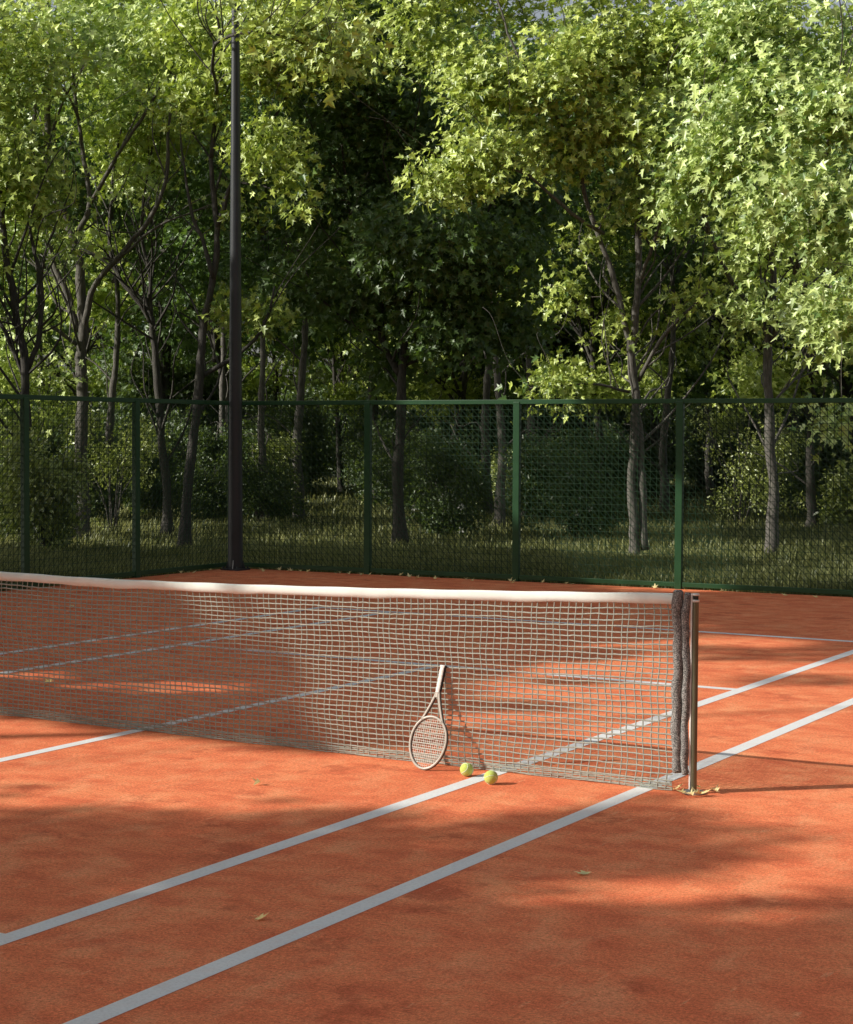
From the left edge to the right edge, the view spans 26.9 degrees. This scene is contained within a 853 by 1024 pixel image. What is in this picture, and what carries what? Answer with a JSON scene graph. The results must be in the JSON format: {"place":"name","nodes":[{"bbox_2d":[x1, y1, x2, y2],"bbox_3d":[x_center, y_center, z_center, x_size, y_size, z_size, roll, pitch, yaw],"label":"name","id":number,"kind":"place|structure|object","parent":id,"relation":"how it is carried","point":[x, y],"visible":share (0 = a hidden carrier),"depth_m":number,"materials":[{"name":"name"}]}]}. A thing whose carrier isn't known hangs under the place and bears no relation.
{"place":"outdoors","nodes":[
{"label":"outdoors","id":0,"kind":"place"},
{"bbox_2d":[0,569,852,1023],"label":"clay court","id":1,"kind":"object","parent":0,"point":[730,901],"depth_m":8.50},
{"bbox_2d":[0,394,228,589],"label":"wire fence","id":2,"kind":"object","parent":1,"relation":"on","point":[25,497],"visible":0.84,"depth_m":23.34,"materials":[{"name":"green metal"}]},
{"bbox_2d":[0,607,317,654],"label":"court line","id":3,"kind":"object","parent":1,"relation":"on","point":[151,631],"visible":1,"depth_m":17.15,"materials":[{"name":"paint"}]},
{"bbox_2d":[0,612,389,672],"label":"court line","id":4,"kind":"object","parent":1,"relation":"on","point":[150,649],"visible":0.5,"depth_m":16.19,"materials":[{"name":"paint"}]},
{"bbox_2d":[0,667,433,761],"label":"court line","id":5,"kind":"object","parent":1,"relation":"on","point":[93,739],"visible":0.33,"depth_m":11.45,"materials":[{"name":"paint"}]},
{"bbox_2d":[221,3,249,570],"bbox_3d":[-2.665,-4.429,24.877,0.300,10.500,0.300,2,3,30],"label":"lamp pole","id":6,"kind":"object","parent":1,"relation":"on","point":[235,562],"visible":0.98,"depth_m":24.90,"materials":[{"name":"grey metal"}]},
{"bbox_2d":[0,650,852,945],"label":"court line","id":7,"kind":"object","parent":1,"relation":"on","point":[118,900],"visible":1,"depth_m":8.43,"materials":[{"name":"paint"}]},
{"bbox_2d":[409,665,447,769],"bbox_3d":[0.039,1.181,10.247,0.257,0.610,0.033,5,-12,34],"label":"tennis racket","id":8,"kind":"object","parent":1,"relation":"on","point":[438,691],"visible":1,"depth_m":10.24,"materials":[{"name":"beige paint"}]},
{"bbox_2d":[63,698,852,1023],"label":"court line","id":9,"kind":"object","parent":1,"relation":"on","point":[177,982],"visible":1,"depth_m":7.38,"materials":[{"name":"paint"}]},
{"bbox_2d":[189,644,735,689],"bbox_3d":[0.076,1.274,14.823,5.238,0.001,0.098,2,3,30],"label":"court line","id":10,"kind":"object","parent":1,"relation":"on","point":[499,669],"visible":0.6,"depth_m":14.57,"materials":[{"name":"paint"}]},
{"bbox_2d":[484,770,497,784],"bbox_3d":[0.353,1.457,9.787,0.077,0.080,0.080,-21,-24,22],"label":"tennis ball","id":11,"kind":"object","parent":1,"relation":"on","point":[490,777],"visible":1,"depth_m":9.76,"materials":[{"name":"fabric"}]},
{"bbox_2d":[228,398,852,596],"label":"wire fence","id":12,"kind":"object","parent":1,"relation":"on","point":[679,499],"visible":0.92,"depth_m":23.09,"materials":[{"name":"green metal"}]},
{"bbox_2d":[316,607,852,641],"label":"court line","id":13,"kind":"object","parent":1,"relation":"on","point":[596,624],"visible":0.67,"depth_m":17.94,"materials":[{"name":"paint"}]},
{"bbox_2d":[682,593,704,795],"bbox_3d":[1.436,0.973,9.546,0.124,1.076,0.124,2,3,30],"label":"net post","id":14,"kind":"object","parent":1,"relation":"on","point":[694,636],"visible":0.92,"depth_m":9.53,"materials":[{"name":"grey metal"}]},
{"bbox_2d":[0,571,690,790],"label":"tennis net","id":15,"kind":"object","parent":14,"relation":"attached to","point":[681,674],"visible":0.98,"depth_m":10.55,"materials":[{"name":"white fabric"}]},
{"bbox_2d":[0,0,852,397],"label":"sky","id":16,"kind":"structure","parent":0,"point":[537,15],"materials":[{"name":"white"}]},
{"bbox_2d":[0,469,852,596],"bbox_3d":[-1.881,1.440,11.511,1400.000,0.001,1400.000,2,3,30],"label":"ground","id":17,"kind":"structure","parent":0,"point":[670,476],"depth_m":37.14,"materials":[{"name":"green plant"}]},
{"bbox_2d":[0,456,41,538],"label":"undergrowth shrub","id":18,"kind":"object","parent":17,"relation":"on","point":[1,525],"visible":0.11,"depth_m":31.88,"materials":[{"name":"green plant"}]},
{"bbox_2d":[0,348,97,467],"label":"bush","id":19,"kind":"object","parent":17,"relation":"on","point":[4,382],"visible":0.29,"depth_m":32.66,"materials":[{"name":"green plant"}]},
{"bbox_2d":[12,413,96,467],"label":"undergrowth shrub","id":20,"kind":"object","parent":17,"relation":"on","point":[44,444],"visible":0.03,"depth_m":38.88,"materials":[{"name":"green plant"}]},
{"bbox_2d":[0,420,111,550],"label":"bush","id":21,"kind":"object","parent":17,"relation":"on","point":[32,475],"visible":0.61,"depth_m":28.02,"materials":[{"name":"green plant"}]},
{"bbox_2d":[0,0,135,546],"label":"maple tree","id":22,"kind":"object","parent":17,"relation":"on","point":[21,180],"visible":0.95,"depth_m":29.52,"materials":[{"name":"green plant"}]},
{"bbox_2d":[0,0,137,378],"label":"forest tree","id":23,"kind":"object","parent":17,"relation":"on","point":[54,336],"visible":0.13,"depth_m":36.66,"materials":[{"name":"green plant"}]},
{"bbox_2d":[46,423,131,519],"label":"undergrowth shrub","id":24,"kind":"object","parent":17,"relation":"on","point":[92,488],"visible":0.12,"depth_m":38.44,"materials":[{"name":"green plant"}]},
{"bbox_2d":[0,211,179,411],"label":"forest tree","id":25,"kind":"object","parent":17,"relation":"on","point":[91,385],"visible":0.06,"depth_m":58.69,"materials":[{"name":"green plant"}]},
{"bbox_2d":[0,35,193,427],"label":"forest tree","id":26,"kind":"object","parent":17,"relation":"on","point":[40,348],"visible":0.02,"depth_m":43.02,"materials":[{"name":"green plant"}]},
{"bbox_2d":[61,414,142,501],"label":"undergrowth shrub","id":27,"kind":"object","parent":17,"relation":"on","point":[114,436],"visible":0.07,"depth_m":46.59,"materials":[{"name":"green plant"}]},
{"bbox_2d":[16,210,202,379],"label":"forest tree","id":28,"kind":"object","parent":17,"relation":"on","point":[94,351],"visible":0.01,"depth_m":80.22,"materials":[{"name":"green plant"}]},
{"bbox_2d":[62,403,171,530],"bbox_3d":[-6.040,-0.792,35.025,2.316,2.877,1.626,1,3,8],"label":"bush","id":29,"kind":"object","parent":17,"relation":"on","point":[123,455],"visible":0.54,"depth_m":35.02,"materials":[{"name":"green plant"}]},
{"bbox_2d":[14,49,226,520],"bbox_3d":[-6.927,-5.375,39.669,6.546,11.174,6.021,1,3,13],"label":"forest tree","id":30,"kind":"object","parent":17,"relation":"on","point":[163,258],"visible":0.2,"depth_m":39.24,"materials":[{"name":"green plant"}]},
{"bbox_2d":[6,0,246,416],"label":"forest tree","id":31,"kind":"object","parent":17,"relation":"on","point":[100,295],"visible":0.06,"depth_m":53.40,"materials":[{"name":"green plant"}]},
{"bbox_2d":[101,405,170,499],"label":"undergrowth shrub","id":32,"kind":"object","parent":17,"relation":"on","point":[123,422],"visible":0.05,"depth_m":49.07,"materials":[{"name":"green plant"}]},
{"bbox_2d":[28,203,255,395],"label":"forest tree","id":33,"kind":"object","parent":17,"relation":"on","point":[183,357],"visible":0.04,"depth_m":61.33,"materials":[{"name":"green plant"}]},
{"bbox_2d":[49,0,245,537],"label":"maple tree","id":34,"kind":"object","parent":17,"relation":"on","point":[146,304],"visible":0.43,"depth_m":33.28,"materials":[{"name":"green plant"}]},
{"bbox_2d":[0,0,300,538],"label":"maple tree","id":35,"kind":"object","parent":17,"relation":"on","point":[94,37],"visible":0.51,"depth_m":31.57,"materials":[{"name":"green plant"}]},
{"bbox_2d":[113,420,200,517],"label":"undergrowth shrub","id":36,"kind":"object","parent":17,"relation":"on","point":[154,486],"visible":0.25,"depth_m":40.69,"materials":[{"name":"green plant"}]},
{"bbox_2d":[71,332,253,441],"bbox_3d":[-8.057,-3.079,54.678,5.376,5.753,5.393,0,2,1],"label":"undergrowth shrub","id":37,"kind":"object","parent":17,"relation":"on","point":[125,389],"visible":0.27,"depth_m":53.72,"materials":[{"name":"green plant"}]},
{"bbox_2d":[142,399,223,505],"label":"undergrowth shrub","id":38,"kind":"object","parent":17,"relation":"on","point":[178,432],"visible":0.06,"depth_m":44.66,"materials":[{"name":"green plant"}]},
{"bbox_2d":[131,75,279,436],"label":"forest tree","id":39,"kind":"object","parent":17,"relation":"on","point":[222,390],"visible":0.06,"depth_m":48.94,"materials":[{"name":"green plant"}]},
{"bbox_2d":[171,458,243,520],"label":"bush","id":40,"kind":"object","parent":17,"relation":"on","point":[206,498],"visible":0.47,"depth_m":39.39,"materials":[{"name":"green plant"}]},
{"bbox_2d":[54,0,388,426],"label":"forest tree","id":41,"kind":"object","parent":17,"relation":"on","point":[177,332],"visible":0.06,"depth_m":52.01,"materials":[{"name":"green plant"}]},
{"bbox_2d":[183,413,278,508],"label":"undergrowth shrub","id":42,"kind":"object","parent":17,"relation":"on","point":[209,448],"visible":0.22,"depth_m":42.44,"materials":[{"name":"green plant"}]},
{"bbox_2d":[195,243,315,411],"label":"forest tree","id":43,"kind":"object","parent":17,"relation":"on","point":[254,382],"visible":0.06,"depth_m":65.01,"materials":[{"name":"green plant"}]},
{"bbox_2d":[115,0,402,547],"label":"maple tree","id":44,"kind":"object","parent":17,"relation":"on","point":[337,44],"visible":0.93,"depth_m":29.08,"materials":[{"name":"green plant"}]},
{"bbox_2d":[213,430,309,521],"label":"bush","id":45,"kind":"object","parent":17,"relation":"on","point":[256,495],"visible":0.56,"depth_m":38.85,"materials":[{"name":"green plant"}]},
{"bbox_2d":[224,414,310,492],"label":"undergrowth shrub","id":46,"kind":"object","parent":17,"relation":"on","point":[251,428],"visible":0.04,"depth_m":43.66,"materials":[{"name":"green plant"}]},
{"bbox_2d":[243,429,305,520],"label":"bush","id":47,"kind":"object","parent":17,"relation":"on","point":[280,444],"visible":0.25,"depth_m":39.71,"materials":[{"name":"green plant"}]},
{"bbox_2d":[161,49,398,522],"bbox_3d":[-3.224,-5.064,39.041,5.479,10.638,5.957,0,2,4],"label":"forest tree","id":48,"kind":"object","parent":17,"relation":"on","point":[262,254],"visible":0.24,"depth_m":38.47,"materials":[{"name":"green plant"}]},
{"bbox_2d":[244,382,341,487],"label":"undergrowth shrub","id":49,"kind":"object","parent":17,"relation":"on","point":[293,410],"visible":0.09,"depth_m":60.93,"materials":[{"name":"green plant"}]},
{"bbox_2d":[265,407,320,492],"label":"undergrowth shrub","id":50,"kind":"object","parent":17,"relation":"on","point":[283,429],"visible":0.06,"depth_m":54.38,"materials":[{"name":"green plant"}]},
{"bbox_2d":[251,384,335,490],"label":"undergrowth shrub","id":51,"kind":"object","parent":17,"relation":"on","point":[316,437],"visible":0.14,"depth_m":59.76,"materials":[{"name":"green plant"}]},
{"bbox_2d":[145,4,461,519],"bbox_3d":[-3.046,-6.358,40.767,7.280,13.100,6.696,0,3,-15],"label":"forest tree","id":52,"kind":"object","parent":17,"relation":"on","point":[300,388],"visible":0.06,"depth_m":40.42,"materials":[{"name":"green plant"}]},
{"bbox_2d":[265,366,352,479],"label":"undergrowth shrub","id":53,"kind":"object","parent":17,"relation":"on","point":[289,394],"visible":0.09,"depth_m":74.30,"materials":[{"name":"green plant"}]},
{"bbox_2d":[253,317,367,491],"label":"forest tree","id":54,"kind":"object","parent":17,"relation":"on","point":[340,394],"visible":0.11,"depth_m":57.54,"materials":[{"name":"green plant"}]},
{"bbox_2d":[267,249,362,399],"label":"forest tree","id":55,"kind":"object","parent":17,"relation":"on","point":[289,387],"visible":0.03,"depth_m":88.14,"materials":[{"name":"green plant"}]},
{"bbox_2d":[276,255,438,398],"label":"forest tree","id":56,"kind":"object","parent":17,"relation":"on","point":[327,376],"visible":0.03,"depth_m":63.93,"materials":[{"name":"green plant"}]},
{"bbox_2d":[334,426,392,495],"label":"undergrowth shrub","id":57,"kind":"object","parent":17,"relation":"on","point":[351,447],"visible":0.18,"depth_m":53.14,"materials":[{"name":"green plant"}]},
{"bbox_2d":[245,0,530,498],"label":"forest tree","id":58,"kind":"object","parent":17,"relation":"on","point":[322,350],"depth_m":50.32,"materials":[{"name":"green plant"}]},
{"bbox_2d":[353,425,422,509],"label":"bush","id":59,"kind":"object","parent":17,"relation":"on","point":[387,477],"visible":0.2,"depth_m":43.94,"materials":[{"name":"green plant"}]},
{"bbox_2d":[351,408,445,506],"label":"undergrowth shrub","id":60,"kind":"object","parent":17,"relation":"on","point":[361,484],"visible":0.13,"depth_m":45.47,"materials":[{"name":"green plant"}]},
{"bbox_2d":[310,255,500,434],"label":"forest tree","id":61,"kind":"object","parent":17,"relation":"on","point":[456,373],"visible":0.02,"depth_m":54.09,"materials":[{"name":"green plant"}]},
{"bbox_2d":[332,334,492,468],"bbox_3d":[-0.459,-2.866,55.439,4.944,5.291,4.960,-2,3,-39],"label":"undergrowth shrub","id":62,"kind":"object","parent":17,"relation":"on","point":[385,418],"visible":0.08,"depth_m":54.34,"materials":[{"name":"green plant"}]},
{"bbox_2d":[211,0,614,545],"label":"maple tree","id":63,"kind":"object","parent":17,"relation":"on","point":[474,254],"visible":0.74,"depth_m":30.93,"materials":[{"name":"green plant"}]},
{"bbox_2d":[269,9,590,428],"bbox_3d":[0.007,-7.786,54.572,11.041,14.886,12.092,0,2,-2],"label":"forest tree","id":64,"kind":"object","parent":17,"relation":"on","point":[339,254],"depth_m":52.19,"materials":[{"name":"green plant"}]},
{"bbox_2d":[391,417,487,514],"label":"undergrowth shrub","id":65,"kind":"object","parent":17,"relation":"on","point":[438,445],"visible":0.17,"depth_m":42.20,"materials":[{"name":"green plant"}]},
{"bbox_2d":[384,417,501,538],"bbox_3d":[0.421,-0.548,33.541,2.094,2.520,1.923,-1,3,-33],"label":"bush","id":66,"kind":"object","parent":17,"relation":"on","point":[447,495],"visible":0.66,"depth_m":33.27,"materials":[{"name":"green plant"}]},
{"bbox_2d":[336,265,565,444],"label":"forest tree","id":67,"kind":"object","parent":17,"relation":"on","point":[440,386],"visible":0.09,"depth_m":49.81,"materials":[{"name":"green plant"}]},
{"bbox_2d":[411,361,525,492],"bbox_3d":[1.100,-2.579,55.038,4.399,4.708,4.413,0,2,2],"label":"undergrowth shrub","id":68,"kind":"object","parent":17,"relation":"on","point":[476,424],"visible":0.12,"depth_m":54.24,"materials":[{"name":"green plant"}]},
{"bbox_2d":[455,446,512,506],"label":"bush","id":69,"kind":"object","parent":17,"relation":"on","point":[493,467],"visible":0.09,"depth_m":47.71,"materials":[{"name":"green plant"}]},
{"bbox_2d":[375,11,634,526],"bbox_3d":[1.611,-5.471,37.499,6.569,11.642,6.042,1,2,5],"label":"forest tree","id":70,"kind":"object","parent":17,"relation":"on","point":[497,379],"visible":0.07,"depth_m":37.99,"materials":[{"name":"green plant"}]},
{"bbox_2d":[395,66,631,519],"bbox_3d":[1.945,-5.494,40.227,6.068,11.454,6.596,0,2,3],"label":"forest tree","id":71,"kind":"object","parent":17,"relation":"on","point":[594,270],"visible":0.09,"depth_m":39.92,"materials":[{"name":"green plant"}]},
{"bbox_2d":[388,1,642,515],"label":"forest tree","id":72,"kind":"object","parent":17,"relation":"on","point":[486,385],"visible":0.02,"depth_m":42.41,"materials":[{"name":"green plant"}]},
{"bbox_2d":[369,2,665,443],"bbox_3d":[2.966,-8.006,53.816,10.020,15.348,11.630,1,3,13],"label":"forest tree","id":73,"kind":"object","parent":17,"relation":"on","point":[571,331],"visible":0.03,"depth_m":51.53,"materials":[{"name":"green plant"}]},
{"bbox_2d":[492,365,596,441],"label":"undergrowth shrub","id":74,"kind":"object","parent":17,"relation":"on","point":[541,423],"visible":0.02,"depth_m":60.65,"materials":[{"name":"green plant"}]},
{"bbox_2d":[505,427,584,521],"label":"undergrowth shrub","id":75,"kind":"object","parent":17,"relation":"on","point":[528,496],"visible":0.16,"depth_m":39.55,"materials":[{"name":"green plant"}]},
{"bbox_2d":[521,419,579,483],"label":"undergrowth shrub","id":76,"kind":"object","parent":17,"relation":"on","point":[553,441],"visible":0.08,"depth_m":47.77,"materials":[{"name":"green plant"}]},
{"bbox_2d":[497,425,628,538],"bbox_3d":[2.686,-0.497,33.747,2.653,2.376,2.562,0,2,-1],"label":"bush","id":77,"kind":"object","parent":17,"relation":"on","point":[577,497],"visible":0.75,"depth_m":33.44,"materials":[{"name":"green plant"}]},
{"bbox_2d":[447,209,679,441],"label":"forest tree","id":78,"kind":"object","parent":17,"relation":"on","point":[509,379],"visible":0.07,"depth_m":49.86,"materials":[{"name":"green plant"}]},
{"bbox_2d":[344,0,807,554],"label":"maple tree","id":79,"kind":"object","parent":17,"relation":"on","point":[488,92],"visible":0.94,"depth_m":27.36,"materials":[{"name":"green plant"}]},
{"bbox_2d":[476,0,716,440],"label":"forest tree","id":80,"kind":"object","parent":17,"relation":"on","point":[584,422],"visible":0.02,"depth_m":53.41,"materials":[{"name":"green plant"}]},
{"bbox_2d":[543,396,650,448],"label":"undergrowth shrub","id":81,"kind":"object","parent":17,"relation":"on","point":[576,421],"visible":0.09,"depth_m":57.56,"materials":[{"name":"green plant"}]},
{"bbox_2d":[560,414,655,512],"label":"undergrowth shrub","id":82,"kind":"object","parent":17,"relation":"on","point":[610,458],"visible":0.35,"depth_m":40.88,"materials":[{"name":"green plant"}]},
{"bbox_2d":[576,418,653,486],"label":"undergrowth shrub","id":83,"kind":"object","parent":17,"relation":"on","point":[615,436],"visible":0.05,"depth_m":47.82,"materials":[{"name":"green plant"}]},
{"bbox_2d":[496,179,744,442],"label":"forest tree","id":84,"kind":"object","parent":17,"relation":"on","point":[645,384],"visible":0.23,"depth_m":46.23,"materials":[{"name":"green plant"}]},
{"bbox_2d":[619,428,673,497],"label":"undergrowth shrub","id":85,"kind":"object","parent":17,"relation":"on","point":[656,474],"visible":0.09,"depth_m":52.81,"materials":[{"name":"green plant"}]},
{"bbox_2d":[628,404,673,490],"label":"undergrowth shrub","id":86,"kind":"object","parent":17,"relation":"on","point":[648,423],"visible":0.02,"depth_m":61.48,"materials":[{"name":"green plant"}]},
{"bbox_2d":[611,390,693,486],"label":"undergrowth shrub","id":87,"kind":"object","parent":17,"relation":"on","point":[673,422],"visible":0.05,"depth_m":63.62,"materials":[{"name":"green plant"}]},
{"bbox_2d":[565,56,786,516],"bbox_3d":[5.859,-5.681,43.296,6.797,11.601,6.252,1,3,18],"label":"forest tree","id":88,"kind":"object","parent":17,"relation":"on","point":[669,245],"visible":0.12,"depth_m":42.74,"materials":[{"name":"green plant"}]},
{"bbox_2d":[573,158,788,505],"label":"forest tree","id":89,"kind":"object","parent":17,"relation":"on","point":[705,388],"visible":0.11,"depth_m":47.71,"materials":[{"name":"green plant"}]},
{"bbox_2d":[671,405,699,482],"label":"undergrowth shrub","id":90,"kind":"object","parent":17,"relation":"on","point":[688,424],"visible":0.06,"depth_m":71.97,"materials":[{"name":"green plant"}]},
{"bbox_2d":[595,69,793,496],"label":"forest tree","id":91,"kind":"object","parent":17,"relation":"on","point":[653,435],"visible":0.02,"depth_m":55.74,"materials":[{"name":"green plant"}]},
{"bbox_2d":[684,403,775,494],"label":"undergrowth shrub","id":92,"kind":"object","parent":17,"relation":"on","point":[698,464],"visible":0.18,"depth_m":57.07,"materials":[{"name":"green plant"}]},
{"bbox_2d":[626,0,852,557],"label":"maple tree","id":93,"kind":"object","parent":17,"relation":"on","point":[799,197],"visible":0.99,"depth_m":25.47,"materials":[{"name":"green plant"}]},
{"bbox_2d":[631,4,852,434],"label":"forest tree","id":94,"kind":"object","parent":17,"relation":"on","point":[836,28],"visible":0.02,"depth_m":53.94,"materials":[{"name":"green plant"}]},
{"bbox_2d":[646,0,846,495],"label":"forest tree","id":95,"kind":"object","parent":17,"relation":"on","point":[817,24],"depth_m":55.83,"materials":[{"name":"green plant"}]},
{"bbox_2d":[668,212,837,503],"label":"forest tree","id":96,"kind":"object","parent":17,"relation":"on","point":[717,320],"visible":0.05,"depth_m":51.12,"materials":[{"name":"green plant"}]},
{"bbox_2d":[685,363,826,524],"bbox_3d":[7.168,-1.463,39.145,2.830,3.599,3.116,-1,3,-27],"label":"bush","id":97,"kind":"object","parent":17,"relation":"on","point":[753,466],"visible":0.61,"depth_m":38.88,"materials":[{"name":"green plant"}]},
{"bbox_2d":[680,156,852,528],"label":"forest tree","id":98,"kind":"object","parent":17,"relation":"on","point":[752,387],"visible":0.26,"depth_m":37.27,"materials":[{"name":"green plant"}]},
{"bbox_2d":[702,134,852,462],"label":"forest tree","id":99,"kind":"object","parent":17,"relation":"on","point":[840,382],"visible":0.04,"depth_m":41.05,"materials":[{"name":"green plant"}]},
{"bbox_2d":[729,355,845,493],"bbox_3d":[11.836,-3.114,58.891,5.290,5.644,5.274,1,3,12],"label":"undergrowth shrub","id":100,"kind":"object","parent":17,"relation":"on","point":[803,417],"visible":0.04,"depth_m":57.49,"materials":[{"name":"green plant"}]},
{"bbox_2d":[747,12,852,391],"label":"forest tree","id":101,"kind":"object","parent":17,"relation":"on","point":[847,164],"visible":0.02,"depth_m":37.40,"materials":[{"name":"green plant"}]},
{"bbox_2d":[775,414,852,516],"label":"undergrowth shrub","id":102,"kind":"object","parent":17,"relation":"on","point":[829,465],"visible":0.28,"depth_m":40.89,"materials":[{"name":"green plant"}]},
{"bbox_2d":[813,460,852,528],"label":"bush","id":103,"kind":"object","parent":17,"relation":"on","point":[836,502],"visible":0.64,"depth_m":37.50,"materials":[{"name":"green plant"}]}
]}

